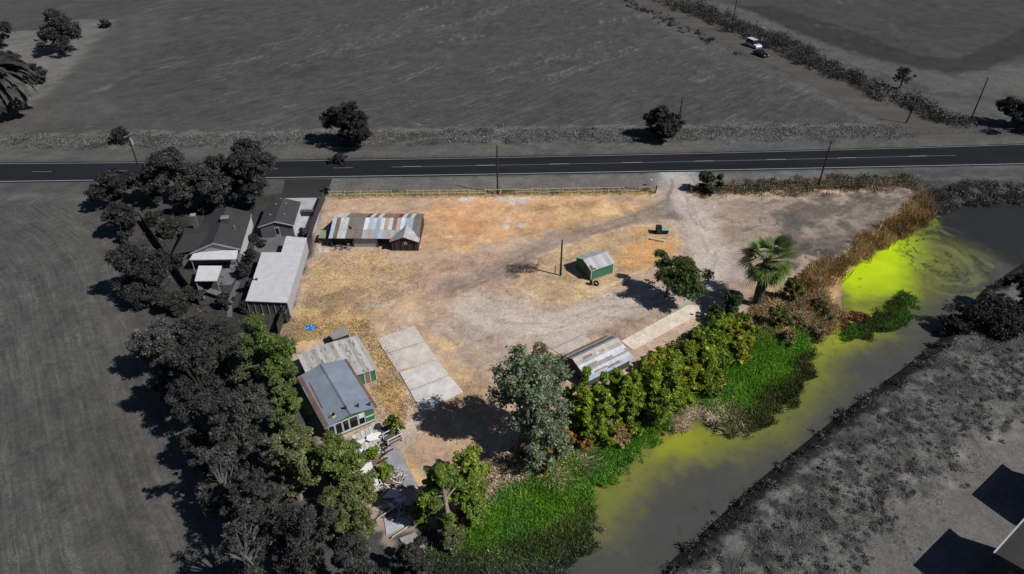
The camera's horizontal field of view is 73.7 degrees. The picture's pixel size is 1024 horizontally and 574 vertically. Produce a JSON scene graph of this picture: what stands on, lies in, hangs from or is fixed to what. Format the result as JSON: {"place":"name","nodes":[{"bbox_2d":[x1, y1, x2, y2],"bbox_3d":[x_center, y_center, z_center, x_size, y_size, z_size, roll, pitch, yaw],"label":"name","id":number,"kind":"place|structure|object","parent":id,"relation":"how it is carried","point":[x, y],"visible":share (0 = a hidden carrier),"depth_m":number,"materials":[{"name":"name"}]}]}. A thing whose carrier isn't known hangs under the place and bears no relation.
{"place":"outdoors","nodes":[
{"label":"outdoors","id":0,"kind":"place"},
{"bbox_2d":[280,198,319,237],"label":"concrete driveway","id":1,"kind":"structure","parent":0,"point":[307,203],"depth_m":121.22,"materials":[{"name":"grey concrete"}]},
{"bbox_2d":[281,178,331,197],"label":"asphalt driveway","id":2,"kind":"structure","parent":0,"point":[303,188],"depth_m":127.32,"materials":[{"name":"grey asphalt"}]},
{"bbox_2d":[281,314,417,422],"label":"straw grass","id":3,"kind":"structure","parent":0,"point":[385,386],"depth_m":89.86,"materials":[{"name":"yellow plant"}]},
{"bbox_2d":[282,251,436,337],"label":"straw grass","id":4,"kind":"structure","parent":0,"point":[350,288],"depth_m":102.30,"materials":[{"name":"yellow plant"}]},
{"bbox_2d":[0,121,918,149],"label":"verge grass","id":5,"kind":"structure","parent":0,"point":[447,136],"depth_m":146.39,"materials":[{"name":"grey plant"}]},
{"bbox_2d":[0,0,1023,573],"bbox_3d":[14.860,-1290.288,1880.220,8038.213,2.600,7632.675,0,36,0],"label":"ground","id":6,"kind":"structure","parent":0,"point":[98,474],"depth_m":116.26,"materials":[{"name":"brown soil"}]},
{"bbox_2d":[0,54,36,117],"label":"date palm","id":7,"kind":"object","parent":6,"relation":"on","point":[14,91],"visible":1,"depth_m":149.83,"materials":[{"name":"grey plant"}]},
{"bbox_2d":[33,8,82,53],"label":"dark tree","id":8,"kind":"object","parent":6,"relation":"on","point":[60,28],"visible":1,"depth_m":187.69,"materials":[{"name":"grey plant"}]},
{"bbox_2d":[82,172,132,208],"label":"oak tree","id":9,"kind":"object","parent":6,"relation":"on","point":[115,187],"visible":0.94,"depth_m":118.79,"materials":[{"name":"grey plant"}]},
{"bbox_2d":[100,200,139,241],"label":"oak tree","id":10,"kind":"object","parent":6,"relation":"on","point":[122,215],"visible":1,"depth_m":110.77,"materials":[{"name":"grey plant"}]},
{"bbox_2d":[103,241,174,308],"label":"bushy tree","id":11,"kind":"object","parent":6,"relation":"on","point":[150,267],"visible":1,"depth_m":96.16,"materials":[{"name":"grey plant"}]},
{"bbox_2d":[127,171,171,202],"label":"oak tree","id":12,"kind":"object","parent":6,"relation":"on","point":[151,189],"visible":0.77,"depth_m":118.98,"materials":[{"name":"grey plant"}]},
{"bbox_2d":[123,317,186,363],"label":"tree","id":13,"kind":"object","parent":6,"relation":"on","point":[143,345],"visible":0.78,"depth_m":82.65,"materials":[{"name":"grey plant"}]},
{"bbox_2d":[149,360,184,408],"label":"tree","id":14,"kind":"object","parent":6,"relation":"on","point":[163,377],"visible":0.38,"depth_m":78.77,"materials":[{"name":"grey plant"}]},
{"bbox_2d":[138,143,196,207],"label":"oak tree","id":15,"kind":"object","parent":6,"relation":"on","point":[159,164],"visible":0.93,"depth_m":117.89,"materials":[{"name":"grey plant"}]},
{"bbox_2d":[154,285,200,316],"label":"wild shrub","id":16,"kind":"object","parent":6,"relation":"on","point":[180,306],"visible":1,"depth_m":95.98,"materials":[{"name":"grey plant"}]},
{"bbox_2d":[158,327,226,429],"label":"tree","id":17,"kind":"object","parent":6,"relation":"on","point":[196,355],"visible":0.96,"depth_m":74.19,"materials":[{"name":"grey plant"}]},
{"bbox_2d":[134,194,257,328],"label":"field litter","id":18,"kind":"object","parent":6,"relation":"on","point":[198,310],"visible":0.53,"depth_m":111.61,"materials":[{"name":"grey plant"}]},
{"bbox_2d":[169,314,229,342],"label":"tree","id":19,"kind":"object","parent":6,"relation":"on","point":[197,323],"visible":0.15,"depth_m":85.99,"materials":[{"name":"grey plant"}]},
{"bbox_2d":[176,422,224,478],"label":"tree","id":20,"kind":"object","parent":6,"relation":"on","point":[195,434],"visible":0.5,"depth_m":71.03,"materials":[{"name":"grey plant"}]},
{"bbox_2d":[183,161,235,209],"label":"oak tree","id":21,"kind":"object","parent":6,"relation":"on","point":[207,185],"visible":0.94,"depth_m":116.10,"materials":[{"name":"grey plant"}]},
{"bbox_2d":[195,266,224,290],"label":"garden canopy","id":22,"kind":"object","parent":6,"relation":"on","point":[208,273],"visible":0.93,"depth_m":101.26,"materials":[{"name":"metal"}]},
{"bbox_2d":[172,207,252,264],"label":"neighbour house","id":23,"kind":"structure","parent":6,"relation":"on","point":[227,228],"depth_m":108.14,"materials":[{"name":"paint"}]},
{"bbox_2d":[189,250,239,271],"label":"patio cover","id":24,"kind":"object","parent":23,"relation":"attached to","point":[223,255],"visible":0.87,"depth_m":104.82,"materials":[{"name":"metal"}]},
{"bbox_2d":[187,440,239,527],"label":"tree","id":25,"kind":"object","parent":6,"relation":"on","point":[224,458],"visible":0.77,"depth_m":65.56,"materials":[{"name":"grey plant"}]},
{"bbox_2d":[199,318,246,380],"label":"tree","id":26,"kind":"object","parent":6,"relation":"on","point":[221,333],"visible":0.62,"depth_m":83.33,"materials":[{"name":"grey plant"}]},
{"bbox_2d":[202,137,277,206],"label":"oak tree","id":27,"kind":"object","parent":6,"relation":"on","point":[250,158],"visible":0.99,"depth_m":116.81,"materials":[{"name":"grey plant"}]},
{"bbox_2d":[208,379,274,485],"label":"tree","id":28,"kind":"object","parent":6,"relation":"on","point":[246,405],"visible":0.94,"depth_m":69.81,"materials":[{"name":"grey plant"}]},
{"bbox_2d":[213,498,277,573],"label":"tree","id":29,"kind":"object","parent":6,"relation":"on","point":[249,553],"visible":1,"depth_m":59.27,"materials":[{"name":"grey plant"}]},
{"bbox_2d":[219,467,288,551],"bbox_3d":[-23.839,21.426,63.524,5.903,11.300,7.118,-10,37,-13],"label":"tree","id":30,"kind":"object","parent":6,"relation":"on","point":[246,486],"visible":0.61,"depth_m":62.03,"materials":[{"name":"grey plant"}]},
{"bbox_2d":[225,312,299,406],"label":"tree","id":31,"kind":"object","parent":6,"relation":"on","point":[257,342],"visible":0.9,"depth_m":75.75,"materials":[{"name":"green plant"}]},
{"bbox_2d":[254,236,285,253],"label":"garden patio","id":32,"kind":"structure","parent":6,"relation":"on","point":[274,244],"depth_m":111.35,"materials":[{"name":"concrete"}]},
{"bbox_2d":[246,236,308,314],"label":"long shed","id":33,"kind":"structure","parent":6,"relation":"on","point":[273,289],"depth_m":100.11,"materials":[{"name":"paint"}]},
{"bbox_2d":[258,198,300,236],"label":"house","id":34,"kind":"structure","parent":6,"relation":"on","point":[281,217],"depth_m":113.75,"materials":[{"name":"paint"}]},
{"bbox_2d":[267,372,302,431],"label":"tree","id":35,"kind":"object","parent":6,"relation":"on","point":[286,401],"visible":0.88,"depth_m":74.72,"materials":[{"name":"green plant"}]},
{"bbox_2d":[263,422,321,500],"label":"tree","id":36,"kind":"object","parent":6,"relation":"on","point":[298,473],"visible":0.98,"depth_m":67.65,"materials":[{"name":"green plant"}]},
{"bbox_2d":[276,190,324,332],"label":"board fence","id":37,"kind":"object","parent":6,"relation":"on","point":[280,323],"visible":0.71,"depth_m":114.61,"materials":[{"name":"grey wood"}]},
{"bbox_2d":[272,497,337,573],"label":"tree","id":38,"kind":"object","parent":6,"relation":"on","point":[296,548],"visible":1,"depth_m":58.90,"materials":[{"name":"grey plant"}]},
{"bbox_2d":[306,430,367,513],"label":"tree","id":39,"kind":"object","parent":6,"relation":"on","point":[343,459],"visible":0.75,"depth_m":67.01,"materials":[{"name":"green plant"}]},
{"bbox_2d":[297,359,377,434],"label":"green house","id":40,"kind":"structure","parent":6,"relation":"on","point":[338,389],"depth_m":79.92,"materials":[{"name":"paint"}]},
{"bbox_2d":[297,335,377,384],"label":"outbuilding","id":41,"kind":"structure","parent":6,"relation":"on","point":[352,350],"depth_m":86.37,"materials":[{"name":"paint"}]},
{"bbox_2d":[318,101,372,147],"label":"round tree","id":42,"kind":"object","parent":6,"relation":"on","point":[350,123],"visible":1,"depth_m":137.86,"materials":[{"name":"grey plant"}]},
{"bbox_2d":[314,469,377,550],"bbox_3d":[-15.450,21.692,64.284,5.950,9.964,6.580,0,36,0],"label":"tree","id":43,"kind":"object","parent":6,"relation":"on","point":[348,503],"visible":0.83,"depth_m":62.99,"materials":[{"name":"green plant"}]},
{"bbox_2d":[332,529,390,573],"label":"tree","id":44,"kind":"object","parent":6,"relation":"on","point":[352,552],"visible":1,"depth_m":58.08,"materials":[{"name":"grey plant"}]},
{"bbox_2d":[329,213,423,250],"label":"barn","id":45,"kind":"structure","parent":6,"relation":"on","point":[401,232],"depth_m":110.93,"materials":[{"name":"metal"}]},
{"bbox_2d":[380,439,417,488],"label":"concrete walk","id":46,"kind":"structure","parent":6,"relation":"on","point":[396,458],"depth_m":75.05,"materials":[{"name":"grey concrete"}]},
{"bbox_2d":[384,501,415,534],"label":"concrete pad","id":47,"kind":"object","parent":6,"relation":"on","point":[392,525],"visible":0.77,"depth_m":69.10,"materials":[{"name":"grey concrete"}]},
{"bbox_2d":[377,326,436,370],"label":"concrete slab","id":48,"kind":"structure","parent":6,"relation":"on","point":[410,344],"depth_m":90.44,"materials":[{"name":"grey concrete"}]},
{"bbox_2d":[394,535,432,573],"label":"leafy shrub","id":49,"kind":"object","parent":6,"relation":"on","point":[408,553],"visible":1,"depth_m":61.91,"materials":[{"name":"grey plant"}]},
{"bbox_2d":[409,502,437,527],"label":"leafy shrub","id":50,"kind":"object","parent":6,"relation":"on","point":[419,514],"visible":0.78,"depth_m":67.85,"materials":[{"name":"green plant"}]},
{"bbox_2d":[399,361,462,411],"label":"concrete slab","id":51,"kind":"structure","parent":6,"relation":"on","point":[430,385],"depth_m":84.97,"materials":[{"name":"grey concrete"}]},
{"bbox_2d":[416,461,464,526],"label":"leafy tree","id":52,"kind":"object","parent":6,"relation":"on","point":[433,496],"visible":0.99,"depth_m":65.41,"materials":[{"name":"green plant"}]},
{"bbox_2d":[437,522,466,556],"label":"leafy shrub","id":53,"kind":"object","parent":6,"relation":"on","point":[450,542],"visible":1,"depth_m":65.57,"materials":[{"name":"green plant"}]},
{"bbox_2d":[448,477,488,525],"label":"leafy tree","id":54,"kind":"object","parent":6,"relation":"on","point":[474,513],"visible":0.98,"depth_m":66.92,"materials":[{"name":"green plant"}]},
{"bbox_2d":[452,444,490,486],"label":"leafy tree","id":55,"kind":"object","parent":6,"relation":"on","point":[468,461],"visible":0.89,"depth_m":70.53,"materials":[{"name":"green plant"}]},
{"bbox_2d":[328,186,654,196],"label":"rail fence","id":56,"kind":"object","parent":6,"relation":"on","point":[469,192],"visible":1,"depth_m":124.85,"materials":[{"name":"brown wood"}]},
{"bbox_2d":[329,186,657,199],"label":"straw grass","id":57,"kind":"structure","parent":6,"relation":"on","point":[490,193],"depth_m":125.69,"materials":[{"name":"yellow plant"}]},
{"bbox_2d":[459,453,546,523],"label":"dead reeds","id":58,"kind":"object","parent":6,"relation":"on","point":[493,474],"visible":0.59,"depth_m":73.29,"materials":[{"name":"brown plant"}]},
{"bbox_2d":[485,341,574,471],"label":"grey green tree","id":59,"kind":"object","parent":6,"relation":"on","point":[535,383],"visible":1,"depth_m":71.24,"materials":[{"name":"green plant"}]},
{"bbox_2d":[542,329,589,354],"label":"concrete slab","id":60,"kind":"structure","parent":6,"relation":"on","point":[566,343],"depth_m":91.85,"materials":[{"name":"beige concrete"}]},
{"bbox_2d":[530,438,606,491],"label":"dead reeds","id":61,"kind":"object","parent":6,"relation":"on","point":[567,471],"visible":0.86,"depth_m":74.73,"materials":[{"name":"brown plant"}]},
{"bbox_2d":[569,365,599,441],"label":"yellow green tree","id":62,"kind":"object","parent":6,"relation":"on","point":[582,410],"visible":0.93,"depth_m":73.92,"materials":[{"name":"green plant"}]},
{"bbox_2d":[440,328,748,533],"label":"riverbank vegetation","id":63,"kind":"object","parent":6,"relation":"on","point":[524,454],"visible":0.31,"depth_m":74.71,"materials":[{"name":"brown plant"}]},
{"bbox_2d":[575,250,614,279],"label":"green shed","id":64,"kind":"structure","parent":6,"relation":"on","point":[594,265],"depth_m":103.79,"materials":[{"name":"paint"}]},
{"bbox_2d":[562,335,633,385],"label":"tin shed","id":65,"kind":"structure","parent":6,"relation":"on","point":[605,353],"depth_m":86.42,"materials":[{"name":"grey metal"}]},
{"bbox_2d":[298,185,907,512],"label":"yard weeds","id":66,"kind":"object","parent":6,"relation":"on","point":[563,273],"visible":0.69,"depth_m":107.12,"materials":[{"name":"green plant"}]},
{"bbox_2d":[590,370,617,446],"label":"yellow green tree","id":67,"kind":"object","parent":6,"relation":"on","point":[603,399],"visible":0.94,"depth_m":74.70,"materials":[{"name":"green plant"}]},
{"bbox_2d":[601,368,624,426],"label":"yellow green tree","id":68,"kind":"object","parent":6,"relation":"on","point":[616,376],"visible":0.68,"depth_m":77.04,"materials":[{"name":"green plant"}]},
{"bbox_2d":[616,368,647,436],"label":"yellow green tree","id":69,"kind":"object","parent":6,"relation":"on","point":[630,393],"visible":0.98,"depth_m":76.75,"materials":[{"name":"green plant"}]},
{"bbox_2d":[641,359,672,424],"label":"yellow green tree","id":70,"kind":"object","parent":6,"relation":"on","point":[656,395],"visible":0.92,"depth_m":77.36,"materials":[{"name":"green plant"}]},
{"bbox_2d":[621,305,702,349],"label":"concrete strip","id":71,"kind":"object","parent":6,"relation":"on","point":[672,321],"visible":1,"depth_m":94.42,"materials":[{"name":"beige concrete"}]},
{"bbox_2d":[563,315,761,444],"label":"vine cover","id":72,"kind":"object","parent":6,"relation":"on","point":[675,343],"visible":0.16,"depth_m":90.50,"materials":[{"name":"green plant"}]},
{"bbox_2d":[642,105,685,138],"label":"round tree","id":73,"kind":"object","parent":6,"relation":"on","point":[664,121],"visible":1,"depth_m":142.24,"materials":[{"name":"grey plant"}]},
{"bbox_2d":[659,355,684,409],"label":"yellow green tree","id":74,"kind":"object","parent":6,"relation":"on","point":[672,381],"visible":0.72,"depth_m":79.50,"materials":[{"name":"green plant"}]},
{"bbox_2d":[652,249,713,301],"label":"yard tree","id":75,"kind":"object","parent":6,"relation":"on","point":[680,275],"visible":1,"depth_m":95.64,"materials":[{"name":"green plant"}]},
{"bbox_2d":[624,0,744,55],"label":"roadside brush","id":76,"kind":"object","parent":6,"relation":"on","point":[670,23],"visible":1,"depth_m":218.16,"materials":[{"name":"grey plant"}]},
{"bbox_2d":[679,353,705,381],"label":"vine shrub","id":77,"kind":"object","parent":6,"relation":"on","point":[691,369],"visible":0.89,"depth_m":84.60,"materials":[{"name":"green plant"}]},
{"bbox_2d":[682,337,732,368],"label":"vine shrub","id":78,"kind":"object","parent":6,"relation":"on","point":[708,354],"visible":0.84,"depth_m":87.16,"materials":[{"name":"green plant"}]},
{"bbox_2d":[696,367,731,397],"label":"vine shrub","id":79,"kind":"object","parent":6,"relation":"on","point":[709,382],"visible":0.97,"depth_m":84.15,"materials":[{"name":"green plant"}]},
{"bbox_2d":[700,328,737,363],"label":"vine shrub","id":80,"kind":"object","parent":6,"relation":"on","point":[726,345],"visible":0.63,"depth_m":89.51,"materials":[{"name":"green plant"}]},
{"bbox_2d":[723,290,744,314],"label":"green bush","id":81,"kind":"object","parent":6,"relation":"on","point":[737,299],"visible":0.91,"depth_m":94.81,"materials":[{"name":"green plant"}]},
{"bbox_2d":[734,233,800,305],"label":"fan palm","id":82,"kind":"object","parent":6,"relation":"on","point":[764,274],"visible":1,"depth_m":93.25,"materials":[{"name":"green plant"}]},
{"bbox_2d":[768,304,790,328],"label":"green bush","id":83,"kind":"object","parent":6,"relation":"on","point":[778,319],"visible":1,"depth_m":93.12,"materials":[{"name":"green plant"}]},
{"bbox_2d":[781,275,805,300],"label":"green bush","id":84,"kind":"object","parent":6,"relation":"on","point":[797,286],"visible":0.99,"depth_m":97.23,"materials":[{"name":"green plant"}]},
{"bbox_2d":[745,286,850,348],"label":"bank undergrowth","id":85,"kind":"object","parent":6,"relation":"on","point":[767,304],"visible":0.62,"depth_m":97.38,"materials":[{"name":"brown plant"}]},
{"bbox_2d":[687,171,930,197],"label":"fence weeds","id":86,"kind":"object","parent":6,"relation":"on","point":[845,184],"visible":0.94,"depth_m":127.78,"materials":[{"name":"brown plant"}]},
{"bbox_2d":[652,0,980,128],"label":"roadside brush","id":87,"kind":"object","parent":6,"relation":"on","point":[807,56],"visible":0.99,"depth_m":185.78,"materials":[{"name":"grey plant"}]},
{"bbox_2d":[662,272,1020,573],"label":"bank brush","id":88,"kind":"object","parent":6,"relation":"on","point":[843,418],"visible":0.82,"depth_m":79.82,"materials":[{"name":"grey plant"}]},
{"bbox_2d":[665,266,1023,573],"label":"bank scrub","id":89,"kind":"object","parent":6,"relation":"on","point":[891,428],"visible":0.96,"depth_m":75.24,"materials":[{"name":"grey plant"}]},
{"bbox_2d":[682,292,1023,573],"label":"bank weeds","id":90,"kind":"object","parent":6,"relation":"on","point":[828,519],"visible":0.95,"depth_m":74.63,"materials":[{"name":"grey plant"}]},
{"bbox_2d":[936,313,982,335],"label":"overhanging tree","id":91,"kind":"object","parent":6,"relation":"on","point":[961,324],"visible":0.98,"depth_m":93.91,"materials":[{"name":"grey plant"}]},
{"bbox_2d":[921,177,1023,214],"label":"roadside brush","id":92,"kind":"object","parent":6,"relation":"on","point":[999,198],"visible":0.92,"depth_m":126.20,"materials":[{"name":"grey plant"}]},
{"bbox_2d":[941,296,1023,340],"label":"overhanging tree","id":93,"kind":"object","parent":6,"relation":"on","point":[1003,318],"visible":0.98,"depth_m":93.08,"materials":[{"name":"grey plant"}]},
{"bbox_2d":[995,96,1023,132],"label":"wild shrub","id":94,"kind":"object","parent":6,"relation":"on","point":[1013,108],"visible":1,"depth_m":147.87,"materials":[{"name":"grey plant"}]},
{"bbox_2d":[0,143,1023,182],"bbox_3d":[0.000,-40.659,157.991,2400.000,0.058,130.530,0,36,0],"label":"road","id":95,"kind":"structure","parent":0,"point":[928,156],"depth_m":135.80,"materials":[{"name":"grey asphalt"}]},
{"bbox_2d":[471,194,1023,573],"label":"creek water","id":96,"kind":"structure","parent":0,"point":[663,499],"depth_m":84.59,"materials":[{"name":"green liquid"}]},
{"bbox_2d":[385,488,606,573],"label":"shaded reeds","id":97,"kind":"object","parent":96,"relation":"on","point":[587,544],"visible":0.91,"depth_m":67.09,"materials":[{"name":"green plant"}]},
{"bbox_2d":[430,412,677,564],"bbox_3d":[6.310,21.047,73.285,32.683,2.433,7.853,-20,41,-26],"label":"bright reeds","id":98,"kind":"object","parent":96,"relation":"in","point":[496,514],"visible":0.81,"depth_m":72.21,"materials":[{"name":"green plant"}]},
{"bbox_2d":[660,389,706,434],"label":"dead reeds","id":99,"kind":"object","parent":96,"relation":"in","point":[686,416],"visible":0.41,"depth_m":81.50,"materials":[{"name":"beige plant"}]},
{"bbox_2d":[701,395,755,437],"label":"dead reeds","id":100,"kind":"object","parent":96,"relation":"in","point":[713,416],"visible":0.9,"depth_m":82.00,"materials":[{"name":"beige plant"}]},
{"bbox_2d":[687,323,828,416],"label":"bright reeds","id":101,"kind":"object","parent":96,"relation":"in","point":[737,370],"visible":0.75,"depth_m":88.26,"materials":[{"name":"green plant"}]},
{"bbox_2d":[706,345,820,439],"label":"olive reeds","id":102,"kind":"object","parent":96,"relation":"on","point":[762,416],"visible":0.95,"depth_m":83.85,"materials":[{"name":"green plant"}]},
{"bbox_2d":[789,183,957,294],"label":"dry reeds","id":103,"kind":"object","parent":96,"relation":"on","point":[815,276],"visible":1,"depth_m":113.36,"materials":[{"name":"brown plant"}]},
{"bbox_2d":[833,290,922,342],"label":"olive reeds","id":104,"kind":"object","parent":96,"relation":"on","point":[885,322],"visible":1,"depth_m":97.13,"materials":[{"name":"green plant"}]},
{"bbox_2d":[634,0,988,138],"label":"side road","id":105,"kind":"structure","parent":0,"point":[893,113],"depth_m":170.71,"materials":[{"name":"grey asphalt"}]},
{"bbox_2d":[988,519,1023,573],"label":"tall house","id":106,"kind":"structure","parent":0,"point":[1010,552],"depth_m":60.91,"materials":[{"name":"paint"}]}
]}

